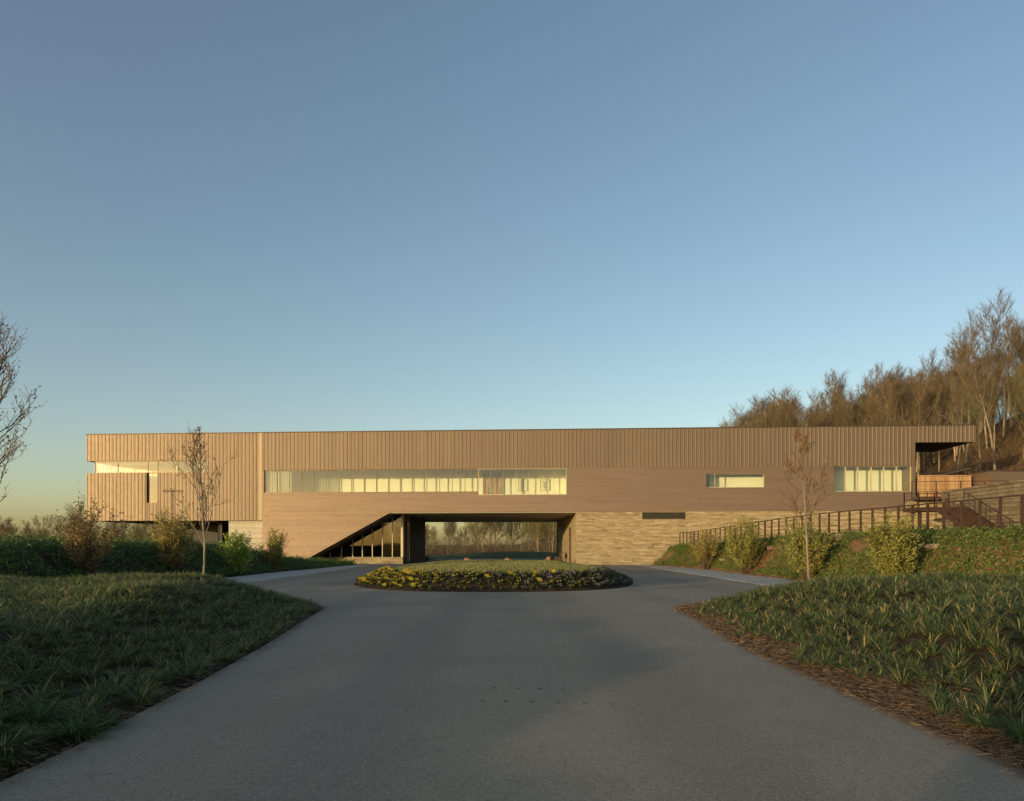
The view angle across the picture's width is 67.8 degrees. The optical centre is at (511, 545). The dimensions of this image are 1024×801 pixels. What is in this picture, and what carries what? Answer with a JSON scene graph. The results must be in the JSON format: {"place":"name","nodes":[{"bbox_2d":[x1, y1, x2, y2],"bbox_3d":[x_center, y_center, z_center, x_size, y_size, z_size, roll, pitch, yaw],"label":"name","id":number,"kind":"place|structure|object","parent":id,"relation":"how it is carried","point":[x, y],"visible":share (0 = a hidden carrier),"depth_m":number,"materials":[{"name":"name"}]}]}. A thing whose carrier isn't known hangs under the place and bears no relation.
{"place":"outdoors","nodes":[
{"label":"outdoors","id":0,"kind":"place"},
{"bbox_2d":[223,564,393,583],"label":"pavement","id":1,"kind":"structure","parent":0,"point":[258,577],"depth_m":43.37,"materials":[{"name":"concrete"}]},
{"bbox_2d":[0,558,1023,800],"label":"road","id":2,"kind":"structure","parent":0,"point":[353,692],"depth_m":6.91,"materials":[{"name":"grey asphalt"}]},
{"bbox_2d":[0,413,1023,781],"bbox_3d":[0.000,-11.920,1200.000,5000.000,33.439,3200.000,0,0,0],"label":"ground","id":3,"kind":"structure","parent":0,"point":[946,461],"depth_m":11.31,"materials":[{"name":"green plant"}]},
{"bbox_2d":[0,515,15,535],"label":"bare tree","id":4,"kind":"object","parent":3,"relation":"on","point":[7,524],"visible":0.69,"depth_m":167.43,"materials":[{"name":"brown plant"}]},
{"bbox_2d":[0,712,44,739],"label":"grass tuft","id":5,"kind":"object","parent":3,"relation":"on","point":[1,726],"visible":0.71,"depth_m":6.01,"materials":[{"name":"green plant"}]},
{"bbox_2d":[0,311,47,535],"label":"bare tree","id":6,"kind":"object","parent":3,"relation":"on","point":[13,450],"visible":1,"depth_m":14.35,"materials":[{"name":"grey plant"}]},
{"bbox_2d":[0,703,47,721],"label":"grass tuft","id":7,"kind":"object","parent":3,"relation":"on","point":[14,712],"visible":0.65,"depth_m":6.36,"materials":[{"name":"green plant"}]},
{"bbox_2d":[0,687,49,711],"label":"grass tuft","id":8,"kind":"object","parent":3,"relation":"on","point":[9,702],"visible":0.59,"depth_m":6.57,"materials":[{"name":"green plant"}]},
{"bbox_2d":[0,747,51,767],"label":"grass tuft","id":9,"kind":"object","parent":3,"relation":"on","point":[5,763],"visible":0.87,"depth_m":5.43,"materials":[{"name":"green plant"}]},
{"bbox_2d":[0,723,57,752],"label":"grass tuft","id":10,"kind":"object","parent":3,"relation":"on","point":[12,740],"visible":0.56,"depth_m":5.71,"materials":[{"name":"green plant"}]},
{"bbox_2d":[0,723,61,760],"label":"grass tuft","id":11,"kind":"object","parent":3,"relation":"on","point":[4,754],"visible":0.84,"depth_m":5.70,"materials":[{"name":"green plant"}]},
{"bbox_2d":[0,701,68,729],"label":"grass tuft","id":12,"kind":"object","parent":3,"relation":"on","point":[41,719],"visible":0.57,"depth_m":6.37,"materials":[{"name":"green plant"}]},
{"bbox_2d":[4,720,79,741],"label":"grass tuft","id":13,"kind":"object","parent":3,"relation":"on","point":[45,732],"visible":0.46,"depth_m":6.02,"materials":[{"name":"green plant"}]},
{"bbox_2d":[31,514,61,539],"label":"bare tree","id":14,"kind":"object","parent":3,"relation":"on","point":[39,525],"visible":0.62,"depth_m":135.47,"materials":[{"name":"brown plant"}]},
{"bbox_2d":[15,696,78,717],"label":"grass tuft","id":15,"kind":"object","parent":3,"relation":"on","point":[28,701],"visible":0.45,"depth_m":6.73,"materials":[{"name":"green plant"}]},
{"bbox_2d":[2,689,99,722],"bbox_3d":[-4.052,1.393,6.579,0.908,0.258,0.881,6,1,-35],"label":"grass tuft","id":16,"kind":"object","parent":3,"relation":"on","point":[34,704],"visible":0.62,"depth_m":6.61,"materials":[{"name":"green plant"}]},
{"bbox_2d":[62,503,84,533],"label":"bare tree","id":17,"kind":"object","parent":3,"relation":"on","point":[69,512],"visible":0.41,"depth_m":150.79,"materials":[{"name":"brown plant"}]},
{"bbox_2d":[0,523,155,541],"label":"undergrowth","id":18,"kind":"object","parent":3,"relation":"on","point":[137,535],"visible":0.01,"depth_m":97.86,"materials":[{"name":"green plant"}]},
{"bbox_2d":[50,715,106,738],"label":"grass tuft","id":19,"kind":"object","parent":3,"relation":"on","point":[73,730],"visible":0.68,"depth_m":6.35,"materials":[{"name":"green plant"}]},
{"bbox_2d":[44,704,112,721],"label":"grass tuft","id":20,"kind":"object","parent":3,"relation":"on","point":[80,713],"visible":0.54,"depth_m":6.72,"materials":[{"name":"green plant"}]},
{"bbox_2d":[31,713,129,746],"bbox_3d":[-3.613,1.520,6.287,0.850,0.184,0.787,5,2,-22],"label":"grass tuft","id":21,"kind":"object","parent":3,"relation":"on","point":[83,735],"visible":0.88,"depth_m":6.34,"materials":[{"name":"green plant"}]},
{"bbox_2d":[43,492,132,574],"bbox_3d":[-15.149,-0.359,27.526,2.518,3.208,2.962,0,0,0],"label":"shrub","id":22,"kind":"object","parent":3,"relation":"on","point":[85,551],"visible":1,"depth_m":27.36,"materials":[{"name":"brown plant"}]},
{"bbox_2d":[57,701,150,728],"bbox_3d":[-3.645,1.503,6.748,0.898,0.214,0.872,5,-7,-29],"label":"grass tuft","id":23,"kind":"object","parent":3,"relation":"on","point":[108,718],"visible":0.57,"depth_m":6.72,"materials":[{"name":"green plant"}]},
{"bbox_2d":[0,570,323,714],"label":"grass cover","id":24,"kind":"object","parent":3,"relation":"on","point":[53,588],"depth_m":10.93,"materials":[{"name":"green plant"}]},
{"bbox_2d":[0,604,328,788],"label":"leaf litter","id":25,"kind":"object","parent":3,"relation":"on","point":[194,675],"visible":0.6,"depth_m":7.45,"materials":[{"name":"brown plant"}]},
{"bbox_2d":[146,503,202,573],"bbox_3d":[-15.214,-0.282,33.686,2.544,3.351,2.750,0,0,40],"label":"shrub","id":26,"kind":"object","parent":3,"relation":"on","point":[173,548],"visible":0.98,"depth_m":33.62,"materials":[{"name":"green plant"}]},
{"bbox_2d":[0,531,356,579],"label":"ground cover","id":27,"kind":"object","parent":3,"relation":"on","point":[6,542],"visible":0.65,"depth_m":31.94,"materials":[{"name":"green plant"}]},
{"bbox_2d":[166,421,240,572],"bbox_3d":[-8.259,-0.913,20.567,2.117,4.737,1.667,0,0,0],"label":"sapling","id":28,"kind":"object","parent":3,"relation":"on","point":[199,471],"visible":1,"depth_m":20.41,"materials":[{"name":"brown plant"}]},
{"bbox_2d":[209,530,257,575],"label":"shrub","id":29,"kind":"object","parent":3,"relation":"on","point":[235,553],"visible":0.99,"depth_m":39.81,"materials":[{"name":"green plant"}]},
{"bbox_2d":[255,526,293,568],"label":"shrub","id":30,"kind":"object","parent":3,"relation":"on","point":[274,554],"visible":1,"depth_m":46.76,"materials":[{"name":"green plant"}]},
{"bbox_2d":[463,522,486,550],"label":"bare tree","id":31,"kind":"object","parent":3,"relation":"on","point":[478,526],"visible":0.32,"depth_m":178.62,"materials":[{"name":"brown plant"}]},
{"bbox_2d":[425,536,556,554],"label":"undergrowth","id":32,"kind":"object","parent":3,"relation":"on","point":[440,550],"visible":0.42,"depth_m":166.56,"materials":[{"name":"green plant"}]},
{"bbox_2d":[355,572,632,591],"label":"flower bed soil","id":33,"kind":"structure","parent":3,"relation":"on","point":[473,587],"depth_m":27.21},
{"bbox_2d":[391,559,595,574],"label":"lawn grass","id":34,"kind":"structure","parent":33,"relation":"on","point":[525,564],"depth_m":34.40,"materials":[{"name":"green plant"}]},
{"bbox_2d":[489,522,510,549],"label":"bare tree","id":35,"kind":"object","parent":3,"relation":"on","point":[496,531],"visible":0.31,"depth_m":191.94,"materials":[{"name":"brown plant"}]},
{"bbox_2d":[513,522,536,550],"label":"bare tree","id":36,"kind":"object","parent":3,"relation":"on","point":[521,536],"visible":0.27,"depth_m":158.75,"materials":[{"name":"brown plant"}]},
{"bbox_2d":[85,424,976,564],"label":"museum building","id":37,"kind":"structure","parent":3,"relation":"on","point":[629,496],"depth_m":65.24,"materials":[{"name":"brown wood"}]},
{"bbox_2d":[95,460,206,472],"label":"window","id":38,"kind":"structure","parent":37,"relation":"in","point":[202,460],"depth_m":67.41,"materials":[{"name":"brown metal"}]},
{"bbox_2d":[265,469,477,492],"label":"window","id":39,"kind":"structure","parent":37,"relation":"in","point":[386,469],"depth_m":66.13,"materials":[{"name":"brown metal"}]},
{"bbox_2d":[483,474,490,493],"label":"interior door","id":40,"kind":"structure","parent":37,"relation":"in","point":[486,477],"depth_m":69.22,"materials":[{"name":"brown wood"}]},
{"bbox_2d":[491,474,502,493],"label":"interior door","id":41,"kind":"structure","parent":37,"relation":"in","point":[496,479],"depth_m":69.15,"materials":[{"name":"brown wood"}]},
{"bbox_2d":[478,468,566,494],"bbox_3d":[0.874,-5.455,65.034,7.545,2.250,0.130,0,0,4],"label":"window","id":42,"kind":"structure","parent":37,"relation":"in","point":[521,468],"depth_m":64.95,"materials":[{"name":"glass"}]},
{"bbox_2d":[518,479,527,490],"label":"framed drawing","id":43,"kind":"object","parent":37,"relation":"attached to","point":[522,484],"visible":1,"depth_m":69.06,"materials":[{"name":"paper"}]},
{"bbox_2d":[540,479,549,490],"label":"framed drawing","id":44,"kind":"object","parent":37,"relation":"attached to","point":[544,484],"visible":1,"depth_m":68.92,"materials":[{"name":"paper"}]},
{"bbox_2d":[642,512,685,518],"bbox_3d":[12.825,-2.518,64.439,3.636,0.583,0.130,0,0,4],"label":"window","id":45,"kind":"structure","parent":37,"relation":"in","point":[645,515],"depth_m":64.41,"materials":[{"name":"black glass"}]},
{"bbox_2d":[834,466,910,491],"bbox_3d":[29.826,-5.525,63.170,6.265,2.110,0.130,0,0,4],"label":"window","id":46,"kind":"structure","parent":37,"relation":"in","point":[834,466],"depth_m":63.13,"materials":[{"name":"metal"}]},
{"bbox_2d":[522,522,546,551],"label":"bare tree","id":47,"kind":"object","parent":3,"relation":"on","point":[534,530],"visible":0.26,"depth_m":150.95,"materials":[{"name":"brown plant"}]},
{"bbox_2d":[546,522,556,551],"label":"bare tree","id":48,"kind":"object","parent":3,"relation":"on","point":[553,528],"visible":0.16,"depth_m":141.96,"materials":[{"name":"brown plant"}]},
{"bbox_2d":[687,526,723,569],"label":"shrub","id":49,"kind":"object","parent":3,"relation":"on","point":[703,546],"visible":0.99,"depth_m":50.12,"materials":[{"name":"green plant"}]},
{"bbox_2d":[719,403,760,426],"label":"bare tree","id":50,"kind":"object","parent":3,"relation":"on","point":[740,422],"visible":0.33,"depth_m":129.75,"materials":[{"name":"brown plant"}]},
{"bbox_2d":[720,510,770,573],"bbox_3d":[12.893,-0.152,42.287,2.677,3.778,2.586,0,0,35],"label":"shrub","id":51,"kind":"object","parent":3,"relation":"on","point":[742,555],"visible":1,"depth_m":42.17,"materials":[{"name":"green plant"}]},
{"bbox_2d":[746,402,769,426],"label":"bare tree","id":52,"kind":"object","parent":3,"relation":"on","point":[757,408],"visible":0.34,"depth_m":147.26,"materials":[{"name":"brown plant"}]},
{"bbox_2d":[767,387,801,417],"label":"bare tree","id":53,"kind":"object","parent":3,"relation":"on","point":[775,393],"visible":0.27,"depth_m":169.87,"materials":[{"name":"brown plant"}]},
{"bbox_2d":[770,383,804,425],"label":"bare tree","id":54,"kind":"object","parent":3,"relation":"on","point":[786,409],"visible":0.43,"depth_m":106.02,"materials":[{"name":"brown plant"}]},
{"bbox_2d":[778,427,832,580],"bbox_3d":[8.725,-0.844,22.534,1.479,5.489,1.245,0,0,41],"label":"sapling","id":55,"kind":"object","parent":3,"relation":"on","point":[803,486],"visible":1,"depth_m":22.53,"materials":[{"name":"brown plant"}]},
{"bbox_2d":[774,512,837,580],"bbox_3d":[13.065,0.123,33.953,2.748,3.219,2.516,0,0,22],"label":"shrub","id":56,"kind":"object","parent":3,"relation":"on","point":[798,558],"visible":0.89,"depth_m":33.64,"materials":[{"name":"green plant"}]},
{"bbox_2d":[791,407,823,425],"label":"bare tree","id":57,"kind":"object","parent":3,"relation":"on","point":[808,420],"visible":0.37,"depth_m":99.57,"materials":[{"name":"brown plant"}]},
{"bbox_2d":[806,385,830,417],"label":"bare tree","id":58,"kind":"object","parent":3,"relation":"on","point":[819,399],"visible":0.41,"depth_m":136.65,"materials":[{"name":"brown plant"}]},
{"bbox_2d":[820,377,846,412],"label":"bare tree","id":59,"kind":"object","parent":3,"relation":"on","point":[831,391],"visible":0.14,"depth_m":129.72,"materials":[{"name":"brown plant"}]},
{"bbox_2d":[821,383,846,422],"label":"bare tree","id":60,"kind":"object","parent":3,"relation":"on","point":[841,390],"visible":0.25,"depth_m":119.75,"materials":[{"name":"brown plant"}]},
{"bbox_2d":[650,532,1023,580],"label":"leaf litter","id":61,"kind":"object","parent":3,"relation":"on","point":[835,559],"visible":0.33,"depth_m":34.18,"materials":[{"name":"brown plant"}]},
{"bbox_2d":[653,523,1023,580],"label":"ground cover","id":62,"kind":"object","parent":3,"relation":"on","point":[991,535],"visible":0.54,"depth_m":29.09,"materials":[{"name":"green plant"}]},
{"bbox_2d":[822,366,858,420],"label":"bare tree","id":63,"kind":"object","parent":3,"relation":"on","point":[834,383],"visible":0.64,"depth_m":126.04,"materials":[{"name":"brown plant"}]},
{"bbox_2d":[828,410,854,425],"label":"bare tree","id":64,"kind":"object","parent":3,"relation":"on","point":[836,420],"visible":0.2,"depth_m":100.42,"materials":[{"name":"brown plant"}]},
{"bbox_2d":[672,601,1023,776],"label":"pine straw","id":65,"kind":"object","parent":3,"relation":"on","point":[719,623],"visible":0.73,"depth_m":8.16,"materials":[{"name":"brown plant"}]},
{"bbox_2d":[679,494,1023,544],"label":"railing","id":66,"kind":"object","parent":3,"relation":"on","point":[979,517],"visible":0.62,"depth_m":30.11,"materials":[{"name":"metal"}]},
{"bbox_2d":[836,396,866,425],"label":"bare tree","id":67,"kind":"object","parent":3,"relation":"on","point":[842,404],"visible":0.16,"depth_m":108.54,"materials":[{"name":"brown plant"}]},
{"bbox_2d":[690,561,1023,718],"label":"grass cover","id":68,"kind":"object","parent":3,"relation":"on","point":[958,583],"depth_m":11.14,"materials":[{"name":"green plant"}]},
{"bbox_2d":[853,376,874,407],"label":"bare tree","id":69,"kind":"object","parent":3,"relation":"on","point":[858,390],"visible":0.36,"depth_m":137.17,"materials":[{"name":"brown plant"}]},
{"bbox_2d":[852,368,882,415],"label":"bare tree","id":70,"kind":"object","parent":3,"relation":"on","point":[867,392],"visible":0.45,"depth_m":117.24,"materials":[{"name":"brown plant"}]},
{"bbox_2d":[867,362,904,415],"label":"bare tree","id":71,"kind":"object","parent":3,"relation":"on","point":[886,381],"visible":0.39,"depth_m":107.19,"materials":[{"name":"brown plant"}]},
{"bbox_2d":[867,363,908,422],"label":"bare tree","id":72,"kind":"object","parent":3,"relation":"on","point":[884,382],"visible":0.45,"depth_m":103.69,"materials":[{"name":"brown plant"}]},
{"bbox_2d":[861,511,927,576],"bbox_3d":[13.139,0.228,26.425,2.297,2.897,1.866,0,0,0],"label":"shrub","id":73,"kind":"object","parent":3,"relation":"on","point":[896,556],"visible":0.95,"depth_m":26.09,"materials":[{"name":"green plant"}]},
{"bbox_2d":[890,413,913,424],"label":"bare tree","id":74,"kind":"object","parent":3,"relation":"on","point":[896,421],"visible":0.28,"depth_m":79.08,"materials":[{"name":"brown plant"}]},
{"bbox_2d":[900,371,942,477],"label":"bare tree","id":75,"kind":"object","parent":3,"relation":"on","point":[922,391],"visible":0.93,"depth_m":85.35,"materials":[{"name":"brown plant"}]},
{"bbox_2d":[905,496,941,529],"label":"retaining wall","id":76,"kind":"structure","parent":3,"relation":"on","point":[934,517],"depth_m":58.93,"materials":[{"name":"brown wood"}]},
{"bbox_2d":[911,481,1008,500],"bbox_3d":[34.048,-4.187,57.928,7.001,1.474,0.110,0,0,6],"label":"railing","id":77,"kind":"object","parent":76,"relation":"on","point":[936,485],"visible":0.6,"depth_m":58.10,"materials":[{"name":"metal"}]},
{"bbox_2d":[905,372,944,469],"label":"bare tree","id":78,"kind":"object","parent":3,"relation":"on","point":[914,409],"visible":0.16,"depth_m":102.07,"materials":[{"name":"brown plant"}]},
{"bbox_2d":[908,374,946,474],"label":"bare tree","id":79,"kind":"object","parent":3,"relation":"on","point":[920,416],"visible":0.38,"depth_m":89.94,"materials":[{"name":"brown plant"}]},
{"bbox_2d":[915,419,942,474],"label":"bare tree","id":80,"kind":"object","parent":3,"relation":"on","point":[928,455],"visible":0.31,"depth_m":73.65,"materials":[{"name":"brown plant"}]},
{"bbox_2d":[918,544,943,550],"bbox_3d":[14.966,0.084,27.031,0.777,0.319,0.992,0,0,-5],"label":"boulder","id":81,"kind":"object","parent":3,"relation":"on","point":[927,547],"visible":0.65,"depth_m":26.86,"materials":[{"name":"beige stone"}]},
{"bbox_2d":[913,370,949,462],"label":"bare tree","id":82,"kind":"object","parent":3,"relation":"on","point":[930,398],"visible":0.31,"depth_m":91.54,"materials":[{"name":"brown plant"}]},
{"bbox_2d":[917,475,970,496],"bbox_3d":[35.444,-4.590,62.515,4.428,2.380,0.170,0,0,0],"label":"timber fence","id":83,"kind":"object","parent":3,"relation":"on","point":[965,480],"visible":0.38,"depth_m":62.45,"materials":[{"name":"brown wood"}]},
{"bbox_2d":[934,343,971,451],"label":"bare tree","id":84,"kind":"object","parent":3,"relation":"on","point":[946,355],"visible":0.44,"depth_m":87.30,"materials":[{"name":"brown plant"}]},
{"bbox_2d":[934,369,976,451],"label":"bare tree","id":85,"kind":"object","parent":3,"relation":"on","point":[954,410],"visible":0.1,"depth_m":95.28,"materials":[{"name":"brown plant"}]},
{"bbox_2d":[903,491,1013,529],"bbox_3d":[29.275,-1.921,50.644,3.650,3.642,7.111,0,0,0],"label":"steel stair","id":86,"kind":"object","parent":3,"relation":"on","point":[968,516],"visible":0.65,"depth_m":51.47,"materials":[{"name":"brown metal"}]},
{"bbox_2d":[942,356,979,473],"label":"bare tree","id":87,"kind":"object","parent":3,"relation":"on","point":[960,396],"visible":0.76,"depth_m":79.31,"materials":[{"name":"brown plant"}]},
{"bbox_2d":[915,467,1023,496],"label":"annex","id":88,"kind":"object","parent":3,"relation":"on","point":[993,476],"visible":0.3,"depth_m":60.62,"materials":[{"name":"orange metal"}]},
{"bbox_2d":[915,399,1023,476],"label":"undergrowth","id":89,"kind":"object","parent":3,"relation":"on","point":[997,436],"visible":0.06,"depth_m":79.04,"materials":[{"name":"brown plant"}]},
{"bbox_2d":[941,710,1001,728],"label":"grass tuft","id":90,"kind":"object","parent":3,"relation":"on","point":[974,718],"visible":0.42,"depth_m":6.66,"materials":[{"name":"green plant"}]},
{"bbox_2d":[945,381,999,471],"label":"bare tree","id":91,"kind":"object","parent":3,"relation":"on","point":[978,433],"visible":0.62,"depth_m":75.06,"materials":[{"name":"brown plant"}]},
{"bbox_2d":[953,342,1009,469],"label":"bare tree","id":92,"kind":"object","parent":3,"relation":"on","point":[967,378],"visible":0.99,"depth_m":71.21,"materials":[{"name":"brown plant"}]},
{"bbox_2d":[941,480,1023,529],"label":"retaining wall","id":93,"kind":"structure","parent":3,"relation":"on","point":[1001,489],"depth_m":50.08,"materials":[{"name":"brown stone"}]},
{"bbox_2d":[957,712,1019,729],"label":"grass tuft","id":94,"kind":"object","parent":3,"relation":"on","point":[975,723],"visible":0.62,"depth_m":6.44,"materials":[{"name":"green plant"}]},
{"bbox_2d":[971,284,1016,431],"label":"bare tree","id":95,"kind":"object","parent":3,"relation":"on","point":[993,325],"visible":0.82,"depth_m":89.26,"materials":[{"name":"brown plant"}]},
{"bbox_2d":[976,352,1014,453],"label":"bare tree","id":96,"kind":"object","parent":3,"relation":"on","point":[997,368],"visible":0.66,"depth_m":77.98,"materials":[{"name":"brown plant"}]},
{"bbox_2d":[973,707,1023,746],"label":"grass tuft","id":97,"kind":"object","parent":3,"relation":"on","point":[1019,729],"visible":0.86,"depth_m":6.19,"materials":[{"name":"green plant"}]},
{"bbox_2d":[980,327,1023,436],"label":"bare tree","id":98,"kind":"object","parent":3,"relation":"on","point":[1002,360],"visible":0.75,"depth_m":82.60,"materials":[{"name":"brown plant"}]},
{"bbox_2d":[1002,364,1023,457],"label":"bare tree","id":99,"kind":"object","parent":3,"relation":"on","point":[1019,389],"visible":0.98,"depth_m":71.35,"materials":[{"name":"brown plant"}]},
{"bbox_2d":[1004,326,1023,416],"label":"bare tree","id":100,"kind":"object","parent":3,"relation":"on","point":[1021,349],"visible":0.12,"depth_m":88.94,"materials":[{"name":"brown plant"}]},
{"bbox_2d":[1011,356,1023,400],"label":"bare tree","id":101,"kind":"object","parent":3,"relation":"on","point":[1017,378],"visible":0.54,"depth_m":77.87,"materials":[{"name":"brown plant"}]},
{"bbox_2d":[0,0,1023,544],"label":"sky","id":102,"kind":"structure","parent":0,"point":[216,215],"materials":[{"name":"blue"}]},
{"bbox_2d":[633,564,802,585],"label":"pavement","id":103,"kind":"structure","parent":0,"point":[761,580],"depth_m":40.46,"materials":[{"name":"concrete"}]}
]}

